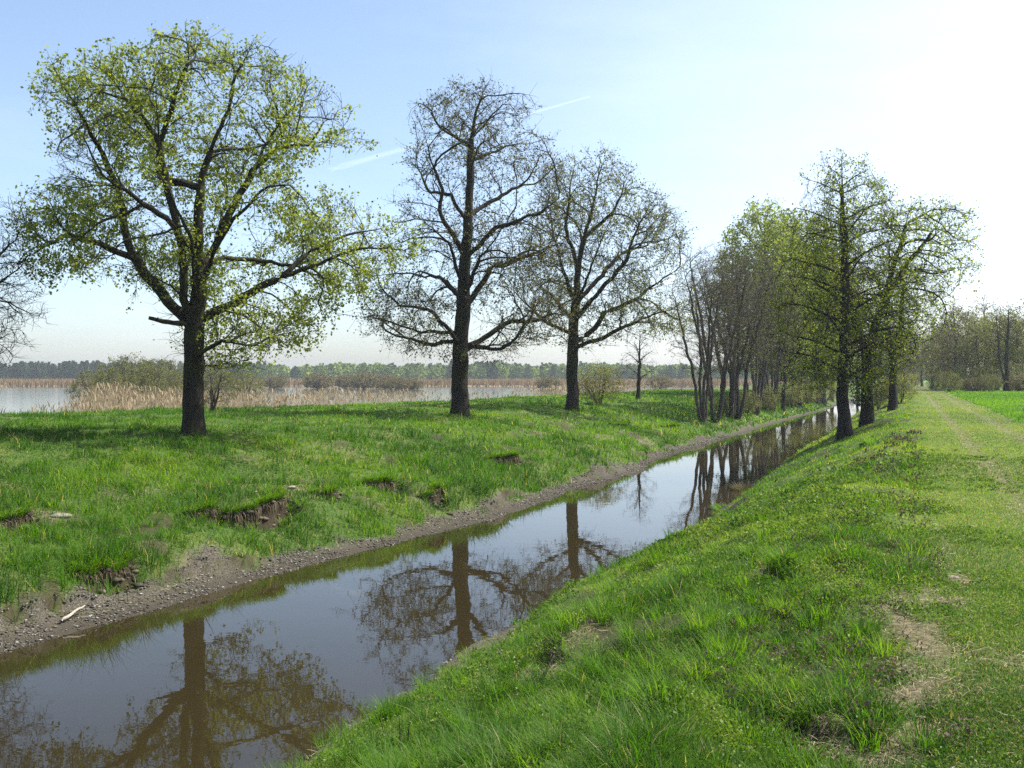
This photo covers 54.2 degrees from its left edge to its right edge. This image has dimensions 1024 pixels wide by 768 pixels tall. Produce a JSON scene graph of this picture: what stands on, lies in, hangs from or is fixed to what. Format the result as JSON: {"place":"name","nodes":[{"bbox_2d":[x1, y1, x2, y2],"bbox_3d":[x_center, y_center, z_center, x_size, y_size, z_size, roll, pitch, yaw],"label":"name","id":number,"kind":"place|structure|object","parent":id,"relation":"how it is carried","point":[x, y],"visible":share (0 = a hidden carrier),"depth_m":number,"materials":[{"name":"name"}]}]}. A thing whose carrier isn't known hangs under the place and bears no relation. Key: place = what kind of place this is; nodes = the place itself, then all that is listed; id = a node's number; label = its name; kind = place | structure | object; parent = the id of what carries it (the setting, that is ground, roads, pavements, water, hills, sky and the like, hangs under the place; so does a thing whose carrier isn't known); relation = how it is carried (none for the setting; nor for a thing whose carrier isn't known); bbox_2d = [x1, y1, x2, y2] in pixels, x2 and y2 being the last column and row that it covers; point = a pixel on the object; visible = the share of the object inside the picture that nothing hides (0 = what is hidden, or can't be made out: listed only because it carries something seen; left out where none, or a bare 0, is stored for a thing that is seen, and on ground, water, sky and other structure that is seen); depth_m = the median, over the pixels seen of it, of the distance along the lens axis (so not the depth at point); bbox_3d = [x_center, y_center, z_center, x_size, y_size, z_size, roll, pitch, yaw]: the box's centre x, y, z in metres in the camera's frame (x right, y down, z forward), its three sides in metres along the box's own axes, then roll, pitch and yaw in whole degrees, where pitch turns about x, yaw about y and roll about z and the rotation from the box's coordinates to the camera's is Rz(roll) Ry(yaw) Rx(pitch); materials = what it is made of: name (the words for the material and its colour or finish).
{"place":"outdoors","nodes":[
{"label":"outdoors","id":0,"kind":"place"},
{"bbox_2d":[0,386,717,413],"bbox_3d":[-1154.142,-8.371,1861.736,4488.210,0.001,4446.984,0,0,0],"label":"lake water","id":1,"kind":"structure","parent":0,"point":[12,399],"depth_m":180.65,"materials":[{"name":"grey liquid"}]},
{"bbox_2d":[64,369,117,403],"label":"willow scrub","id":2,"kind":"object","parent":1,"relation":"on","point":[82,379],"visible":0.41,"depth_m":103.25,"materials":[{"name":"green plant"}]},
{"bbox_2d":[86,351,164,406],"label":"willow scrub","id":3,"kind":"object","parent":1,"relation":"on","point":[129,378],"visible":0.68,"depth_m":95.37,"materials":[{"name":"green plant"}]},
{"bbox_2d":[126,355,182,404],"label":"willow scrub","id":4,"kind":"object","parent":1,"relation":"on","point":[163,364],"visible":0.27,"depth_m":99.59,"materials":[{"name":"green plant"}]},
{"bbox_2d":[153,369,182,406],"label":"willow scrub","id":5,"kind":"object","parent":1,"relation":"on","point":[170,383],"visible":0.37,"depth_m":91.27,"materials":[{"name":"green plant"}]},
{"bbox_2d":[203,362,240,401],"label":"willow scrub","id":6,"kind":"object","parent":1,"relation":"on","point":[228,380],"visible":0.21,"depth_m":107.44,"materials":[{"name":"green plant"}]},
{"bbox_2d":[225,370,267,400],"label":"willow scrub","id":7,"kind":"object","parent":1,"relation":"on","point":[250,385],"visible":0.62,"depth_m":117.60,"materials":[{"name":"green plant"}]},
{"bbox_2d":[260,375,289,387],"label":"scrub","id":8,"kind":"object","parent":1,"relation":"on","point":[278,382],"visible":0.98,"depth_m":268.79,"materials":[{"name":"grey plant"}]},
{"bbox_2d":[300,372,335,388],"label":"scrub","id":9,"kind":"object","parent":1,"relation":"on","point":[317,383],"visible":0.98,"depth_m":260.80,"materials":[{"name":"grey plant"}]},
{"bbox_2d":[0,381,666,413],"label":"reeds","id":10,"kind":"object","parent":1,"relation":"in","point":[118,403],"visible":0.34,"depth_m":62.07,"materials":[{"name":"beige plant"}]},
{"bbox_2d":[332,374,357,387],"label":"scrub","id":11,"kind":"object","parent":1,"relation":"on","point":[340,381],"visible":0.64,"depth_m":288.50,"materials":[{"name":"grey plant"}]},
{"bbox_2d":[345,372,381,388],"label":"scrub","id":12,"kind":"object","parent":1,"relation":"on","point":[364,381],"visible":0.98,"depth_m":253.52,"materials":[{"name":"brown plant"}]},
{"bbox_2d":[372,374,396,388],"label":"scrub","id":13,"kind":"object","parent":1,"relation":"on","point":[383,377],"visible":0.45,"depth_m":260.79,"materials":[{"name":"brown plant"}]},
{"bbox_2d":[383,376,412,389],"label":"scrub","id":14,"kind":"object","parent":1,"relation":"on","point":[399,383],"visible":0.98,"depth_m":238.89,"materials":[{"name":"brown plant"}]},
{"bbox_2d":[403,377,424,389],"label":"scrub","id":15,"kind":"object","parent":1,"relation":"on","point":[416,383],"visible":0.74,"depth_m":242.21,"materials":[{"name":"brown plant"}]},
{"bbox_2d":[644,375,674,388],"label":"scrub","id":16,"kind":"object","parent":1,"relation":"on","point":[662,380],"visible":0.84,"depth_m":258.88,"materials":[{"name":"brown plant"}]},
{"bbox_2d":[0,398,860,767],"bbox_3d":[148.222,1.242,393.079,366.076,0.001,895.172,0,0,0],"label":"canal water","id":17,"kind":"structure","parent":0,"point":[262,672],"depth_m":14.04,"materials":[{"name":"brown liquid"}]},
{"bbox_2d":[0,378,1023,767],"bbox_3d":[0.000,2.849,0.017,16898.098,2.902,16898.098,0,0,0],"label":"ground","id":18,"kind":"structure","parent":0,"point":[228,564],"depth_m":18.87,"materials":[{"name":"green plant"}]},
{"bbox_2d":[0,202,53,367],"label":"bare tree","id":19,"kind":"object","parent":18,"relation":"on","point":[9,302],"visible":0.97,"depth_m":25.95,"materials":[{"name":"plant"}]},
{"bbox_2d":[50,513,72,517],"bbox_3d":[-8.193,2.403,18.167,0.390,0.114,0.294,0,0,-29],"label":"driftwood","id":20,"kind":"object","parent":18,"relation":"on","point":[61,516],"visible":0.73,"depth_m":18.08,"materials":[{"name":"beige wood"}]},
{"bbox_2d":[59,605,84,621],"bbox_3d":[-6.409,3.349,14.594,0.059,0.132,0.564,0,0,14],"label":"driftwood","id":21,"kind":"object","parent":18,"relation":"on","point":[71,614],"visible":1,"depth_m":14.55,"materials":[{"name":"white wood"}]},
{"bbox_2d":[200,528,213,559],"bbox_3d":[-5.399,2.826,17.692,0.256,0.558,0.028,0,0,0],"label":"dead stalk","id":22,"kind":"object","parent":18,"relation":"on","point":[205,546],"visible":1,"depth_m":17.68,"materials":[{"name":"beige plant"}]},
{"bbox_2d":[180,354,244,411],"bbox_3d":[-13.482,0.019,45.207,2.851,2.794,3.017,0,0,-25],"label":"shrub","id":23,"kind":"object","parent":18,"relation":"on","point":[211,394],"visible":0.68,"depth_m":45.02,"materials":[{"name":"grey plant"}]},
{"bbox_2d":[0,17,436,437],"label":"oak tree","id":24,"kind":"object","parent":18,"relation":"on","point":[194,314],"visible":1,"depth_m":27.30,"materials":[{"name":"green plant"}]},
{"bbox_2d":[0,434,729,653],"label":"mud clods","id":25,"kind":"object","parent":18,"relation":"on","point":[270,558],"visible":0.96,"depth_m":18.57,"materials":[{"name":"brown soil"}]},
{"bbox_2d":[399,719,400,748],"bbox_3d":[-0.671,2.123,6.019,0.023,0.221,0.012,0,0,28],"label":"dead stalk","id":26,"kind":"object","parent":18,"relation":"on","point":[399,732],"visible":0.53,"depth_m":6.02,"materials":[{"name":"plant"}]},
{"bbox_2d":[0,377,807,386],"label":"reed belt","id":27,"kind":"object","parent":18,"relation":"on","point":[293,382],"visible":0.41,"depth_m":329.85,"materials":[{"name":"beige plant"}]},
{"bbox_2d":[0,388,830,628],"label":"meadow grass","id":28,"kind":"structure","parent":18,"relation":"on","point":[32,418],"depth_m":26.82,"materials":[{"name":"green plant"}]},
{"bbox_2d":[0,425,866,750],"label":"hanging roots","id":29,"kind":"object","parent":18,"relation":"on","point":[258,515],"visible":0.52,"depth_m":20.08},
{"bbox_2d":[4,424,864,731],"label":"fallen soil","id":30,"kind":"structure","parent":18,"relation":"on","point":[132,566],"depth_m":17.72,"materials":[{"name":"brown soil"}]},
{"bbox_2d":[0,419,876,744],"bbox_3d":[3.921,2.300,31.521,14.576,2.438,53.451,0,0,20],"label":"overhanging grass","id":31,"kind":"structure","parent":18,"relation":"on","point":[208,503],"depth_m":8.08,"materials":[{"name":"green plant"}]},
{"bbox_2d":[329,73,583,417],"bbox_3d":[-2.291,-6.213,44.421,10.891,15.519,9.410,0,0,0],"label":"oak tree","id":32,"kind":"object","parent":18,"relation":"on","point":[458,335],"visible":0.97,"depth_m":44.06,"materials":[{"name":"brown plant"}]},
{"bbox_2d":[0,359,941,380],"bbox_3d":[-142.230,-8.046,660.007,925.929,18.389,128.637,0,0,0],"label":"forest","id":33,"kind":"object","parent":18,"relation":"on","point":[69,369],"visible":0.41,"depth_m":609.67,"materials":[{"name":"green plant"}]},
{"bbox_2d":[0,432,1023,767],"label":"dry litter","id":34,"kind":"object","parent":18,"relation":"on","point":[942,682],"visible":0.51,"depth_m":5.81,"materials":[{"name":"beige plant"}]},
{"bbox_2d":[0,391,1023,767],"bbox_3d":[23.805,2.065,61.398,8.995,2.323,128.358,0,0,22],"label":"bank grass","id":35,"kind":"structure","parent":18,"relation":"on","point":[649,737],"depth_m":6.55,"materials":[{"name":"green plant"}]},
{"bbox_2d":[534,376,561,388],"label":"scrub","id":36,"kind":"object","parent":18,"relation":"on","point":[546,382],"visible":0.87,"depth_m":248.96,"materials":[{"name":"brown plant"}]},
{"bbox_2d":[544,633,562,677],"bbox_3d":[0.290,1.869,6.881,0.028,0.253,0.327,0,0,29],"label":"stick","id":37,"kind":"object","parent":18,"relation":"on","point":[553,657],"visible":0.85,"depth_m":6.86,"materials":[{"name":"wood"}]},
{"bbox_2d":[500,142,701,410],"bbox_3d":[4.878,-5.988,55.922,11.445,15.311,10.223,0,0,0],"label":"oak tree","id":38,"kind":"object","parent":18,"relation":"on","point":[573,346],"visible":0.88,"depth_m":54.91,"materials":[{"name":"brown plant"}]},
{"bbox_2d":[577,358,627,403],"bbox_3d":[5.416,-0.073,62.640,3.758,3.136,3.451,0,0,0],"label":"bush","id":39,"kind":"object","parent":18,"relation":"on","point":[599,382],"visible":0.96,"depth_m":62.30,"materials":[{"name":"green plant"}]},
{"bbox_2d":[620,324,657,398],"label":"young tree","id":40,"kind":"object","parent":18,"relation":"on","point":[638,391],"visible":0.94,"depth_m":75.44,"materials":[{"name":"plant"}]},
{"bbox_2d":[298,448,1023,767],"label":"herbs","id":41,"kind":"object","parent":18,"relation":"on","point":[731,521],"visible":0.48,"depth_m":7.31,"materials":[{"name":"green plant"}]},
{"bbox_2d":[658,255,750,424],"bbox_3d":[11.937,-2.791,62.464,6.049,10.962,5.980,0,0,-17],"label":"bare tree","id":42,"kind":"object","parent":18,"relation":"on","point":[702,409],"visible":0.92,"depth_m":62.32,"materials":[{"name":"grey plant"}]},
{"bbox_2d":[669,238,766,422],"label":"bare tree","id":43,"kind":"object","parent":18,"relation":"on","point":[722,389],"visible":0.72,"depth_m":65.41,"materials":[{"name":"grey plant"}]},
{"bbox_2d":[709,395,732,415],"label":"bush","id":44,"kind":"object","parent":18,"relation":"on","point":[717,407],"visible":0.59,"depth_m":70.72,"materials":[{"name":"green plant"}]},
{"bbox_2d":[479,430,976,767],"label":"dead nettle","id":45,"kind":"object","parent":18,"relation":"on","point":[892,673],"visible":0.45,"depth_m":6.32,"materials":[{"name":"plant"}]},
{"bbox_2d":[680,247,779,419],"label":"bare tree","id":46,"kind":"object","parent":18,"relation":"on","point":[733,386],"visible":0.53,"depth_m":70.37,"materials":[{"name":"grey plant"}]},
{"bbox_2d":[686,237,791,419],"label":"bare tree","id":47,"kind":"object","parent":18,"relation":"on","point":[738,413],"visible":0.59,"depth_m":70.86,"materials":[{"name":"grey plant"}]},
{"bbox_2d":[729,481,752,490],"bbox_3d":[7.378,3.322,32.028,1.172,0.496,1.137,0,0,0],"label":"sedge clump","id":48,"kind":"object","parent":18,"relation":"on","point":[740,488],"visible":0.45,"depth_m":31.94,"materials":[{"name":"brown plant"}]},
{"bbox_2d":[739,390,761,413],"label":"bush","id":49,"kind":"object","parent":18,"relation":"on","point":[750,404],"visible":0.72,"depth_m":77.56,"materials":[{"name":"green plant"}]},
{"bbox_2d":[714,252,803,415],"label":"bare tree","id":50,"kind":"object","parent":18,"relation":"on","point":[757,389],"visible":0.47,"depth_m":79.35,"materials":[{"name":"grey plant"}]},
{"bbox_2d":[705,193,824,396],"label":"willow tree","id":51,"kind":"object","parent":18,"relation":"on","point":[764,236],"visible":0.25,"depth_m":96.43,"materials":[{"name":"green plant"}]},
{"bbox_2d":[750,384,781,410],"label":"bush","id":52,"kind":"object","parent":18,"relation":"on","point":[768,399],"visible":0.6,"depth_m":86.40,"materials":[{"name":"green plant"}]},
{"bbox_2d":[739,267,814,411],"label":"bare tree","id":53,"kind":"object","parent":18,"relation":"on","point":[775,381],"visible":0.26,"depth_m":87.85,"materials":[{"name":"grey plant"}]},
{"bbox_2d":[752,299,815,411],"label":"alder tree","id":54,"kind":"object","parent":18,"relation":"on","point":[784,387],"visible":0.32,"depth_m":92.13,"materials":[{"name":"green plant"}]},
{"bbox_2d":[777,381,804,406],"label":"bush","id":55,"kind":"object","parent":18,"relation":"on","point":[792,401],"visible":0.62,"depth_m":98.86,"materials":[{"name":"green plant"}]},
{"bbox_2d":[744,203,840,402],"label":"willow tree","id":56,"kind":"object","parent":18,"relation":"on","point":[802,215],"visible":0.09,"depth_m":106.48,"materials":[{"name":"green plant"}]},
{"bbox_2d":[768,289,827,405],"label":"alder tree","id":57,"kind":"object","parent":18,"relation":"on","point":[799,370],"visible":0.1,"depth_m":102.62,"materials":[{"name":"green plant"}]},
{"bbox_2d":[772,297,835,407],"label":"alder tree","id":58,"kind":"object","parent":18,"relation":"on","point":[800,403],"visible":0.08,"depth_m":103.06,"materials":[{"name":"green plant"}]},
{"bbox_2d":[787,323,838,401],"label":"alder tree","id":59,"kind":"object","parent":18,"relation":"on","point":[815,378],"visible":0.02,"depth_m":117.28,"materials":[{"name":"green plant"}]},
{"bbox_2d":[802,380,824,403],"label":"bush","id":60,"kind":"object","parent":18,"relation":"on","point":[807,399],"visible":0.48,"depth_m":109.78,"materials":[{"name":"green plant"}]},
{"bbox_2d":[805,341,838,403],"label":"alder tree","id":61,"kind":"object","parent":18,"relation":"on","point":[826,381],"visible":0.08,"depth_m":118.43,"materials":[{"name":"green plant"}]},
{"bbox_2d":[818,380,836,401],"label":"bush","id":62,"kind":"object","parent":18,"relation":"on","point":[831,395],"visible":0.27,"depth_m":128.90,"materials":[{"name":"green plant"}]},
{"bbox_2d":[809,347,854,401],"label":"alder tree","id":63,"kind":"object","parent":18,"relation":"on","point":[836,384],"visible":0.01,"depth_m":138.13,"materials":[{"name":"green plant"}]},
{"bbox_2d":[804,251,868,404],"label":"willow tree","id":64,"kind":"object","parent":18,"relation":"on","point":[823,400],"depth_m":124.51,"materials":[{"name":"green plant"}]},
{"bbox_2d":[759,148,937,440],"bbox_3d":[12.351,-3.389,37.187,5.922,11.034,6.050,0,0,-34],"label":"alder tree","id":65,"kind":"object","parent":18,"relation":"on","point":[843,380],"visible":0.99,"depth_m":36.83,"materials":[{"name":"green plant"}]},
{"bbox_2d":[860,379,888,408],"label":"bush","id":66,"kind":"object","parent":18,"relation":"on","point":[883,398],"visible":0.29,"depth_m":65.71,"materials":[{"name":"green plant"}]},
{"bbox_2d":[821,255,950,410],"bbox_3d":[20.330,-2.770,54.744,6.816,8.630,6.894,0,0,-1],"label":"alder tree","id":67,"kind":"object","parent":18,"relation":"on","point":[893,401],"visible":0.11,"depth_m":54.03,"materials":[{"name":"green plant"}]},
{"bbox_2d":[860,309,911,398],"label":"budding tree","id":68,"kind":"object","parent":18,"relation":"on","point":[888,361],"visible":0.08,"depth_m":99.71,"materials":[{"name":"green plant"}]},
{"bbox_2d":[788,191,988,426],"bbox_3d":[14.894,-2.946,40.024,7.494,9.381,7.408,0,0,29],"label":"alder tree","id":69,"kind":"object","parent":18,"relation":"on","point":[867,405],"visible":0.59,"depth_m":39.33,"materials":[{"name":"green plant"}]},
{"bbox_2d":[876,370,920,403],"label":"bush","id":70,"kind":"object","parent":18,"relation":"on","point":[909,387],"visible":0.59,"depth_m":65.14,"materials":[{"name":"green plant"}]},
{"bbox_2d":[884,317,925,392],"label":"budding tree","id":71,"kind":"object","parent":18,"relation":"on","point":[906,361],"visible":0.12,"depth_m":117.62,"materials":[{"name":"green plant"}]},
{"bbox_2d":[899,326,925,389],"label":"budding tree","id":72,"kind":"object","parent":18,"relation":"on","point":[910,370],"visible":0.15,"depth_m":139.44,"materials":[{"name":"green plant"}]},
{"bbox_2d":[909,373,919,385],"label":"bush","id":73,"kind":"object","parent":18,"relation":"on","point":[916,383],"visible":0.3,"depth_m":204.63,"materials":[{"name":"green plant"}]},
{"bbox_2d":[904,332,934,385],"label":"tree","id":74,"kind":"object","parent":18,"relation":"on","point":[921,380],"visible":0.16,"depth_m":189.79,"materials":[{"name":"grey plant"}]},
{"bbox_2d":[916,328,948,386],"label":"tree","id":75,"kind":"object","parent":18,"relation":"on","point":[924,374],"visible":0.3,"depth_m":149.72,"materials":[{"name":"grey plant"}]},
{"bbox_2d":[915,331,953,382],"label":"tree","id":76,"kind":"object","parent":18,"relation":"on","point":[929,356],"visible":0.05,"depth_m":175.42,"materials":[{"name":"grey plant"}]},
{"bbox_2d":[925,376,945,390],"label":"bush","id":77,"kind":"object","parent":18,"relation":"on","point":[933,385],"visible":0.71,"depth_m":124.98,"materials":[{"name":"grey plant"}]},
{"bbox_2d":[920,317,968,388],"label":"tree","id":78,"kind":"object","parent":18,"relation":"on","point":[930,354],"visible":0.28,"depth_m":139.99,"materials":[{"name":"green plant"}]},
{"bbox_2d":[929,303,966,386],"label":"tree","id":79,"kind":"object","parent":18,"relation":"on","point":[950,325],"visible":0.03,"depth_m":159.67,"materials":[{"name":"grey plant"}]},
{"bbox_2d":[935,370,963,391],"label":"bush","id":80,"kind":"object","parent":18,"relation":"on","point":[948,386],"visible":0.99,"depth_m":107.75,"materials":[{"name":"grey plant"}]},
{"bbox_2d":[933,296,981,389],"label":"tree","id":81,"kind":"object","parent":18,"relation":"on","point":[950,335],"visible":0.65,"depth_m":127.90,"materials":[{"name":"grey plant"}]},
{"bbox_2d":[932,302,993,384],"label":"tree","id":82,"kind":"object","parent":18,"relation":"on","point":[972,312],"visible":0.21,"depth_m":133.88,"materials":[{"name":"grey plant"}]},
{"bbox_2d":[948,364,978,389],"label":"bush","id":83,"kind":"object","parent":18,"relation":"on","point":[965,373],"visible":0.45,"depth_m":121.40,"materials":[{"name":"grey plant"}]},
{"bbox_2d":[908,391,1023,767],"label":"path grass","id":84,"kind":"structure","parent":18,"relation":"on","point":[985,675],"depth_m":8.83,"materials":[{"name":"green plant"}]},
{"bbox_2d":[958,377,988,390],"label":"bush","id":85,"kind":"object","parent":18,"relation":"on","point":[975,384],"visible":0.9,"depth_m":111.40,"materials":[{"name":"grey plant"}]},
{"bbox_2d":[948,314,1010,379],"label":"tree","id":86,"kind":"object","parent":18,"relation":"on","point":[976,331],"visible":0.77,"depth_m":123.46,"materials":[{"name":"green plant"}]},
{"bbox_2d":[945,390,1023,423],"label":"field crop","id":87,"kind":"object","parent":18,"relation":"on","point":[1008,403],"visible":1,"depth_m":65.32,"materials":[{"name":"green plant"}]},
{"bbox_2d":[969,363,1003,390],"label":"bush","id":88,"kind":"object","parent":18,"relation":"on","point":[981,372],"visible":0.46,"depth_m":120.56,"materials":[{"name":"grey plant"}]},
{"bbox_2d":[965,292,1010,378],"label":"tree","id":89,"kind":"object","parent":18,"relation":"on","point":[984,309],"visible":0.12,"depth_m":137.85,"materials":[{"name":"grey plant"}]},
{"bbox_2d":[981,373,1001,390],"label":"bush","id":90,"kind":"object","parent":18,"relation":"on","point":[991,386],"visible":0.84,"depth_m":112.66,"materials":[{"name":"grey plant"}]},
{"bbox_2d":[967,306,1023,389],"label":"tree","id":91,"kind":"object","parent":18,"relation":"on","point":[1003,320],"visible":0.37,"depth_m":125.44,"materials":[{"name":"green plant"}]},
{"bbox_2d":[977,304,1023,388],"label":"tree","id":92,"kind":"object","parent":18,"relation":"on","point":[1009,322],"visible":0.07,"depth_m":144.61,"materials":[{"name":"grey plant"}]},
{"bbox_2d":[984,301,1023,391],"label":"alder tree","id":93,"kind":"object","parent":18,"relation":"on","point":[1006,359],"visible":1,"depth_m":111.85,"materials":[{"name":"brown plant"}]},
{"bbox_2d":[990,310,1023,374],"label":"tree","id":94,"kind":"object","parent":18,"relation":"on","point":[1017,351],"visible":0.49,"depth_m":123.44,"materials":[{"name":"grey plant"}]},
{"bbox_2d":[996,361,1023,390],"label":"bush","id":95,"kind":"object","parent":18,"relation":"on","point":[1014,368],"visible":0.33,"depth_m":119.77,"materials":[{"name":"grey plant"}]},
{"bbox_2d":[999,373,1023,390],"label":"bush","id":96,"kind":"object","parent":18,"relation":"on","point":[1014,384],"visible":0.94,"depth_m":111.67,"materials":[{"name":"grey plant"}]},
{"bbox_2d":[1007,299,1023,370],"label":"tree","id":97,"kind":"object","parent":18,"relation":"on","point":[1019,308],"visible":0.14,"depth_m":132.37,"materials":[{"name":"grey plant"}]},
{"bbox_2d":[0,0,1023,377],"label":"sky","id":98,"kind":"structure","parent":0,"point":[722,104],"materials":[{"name":"blue"}]}
]}

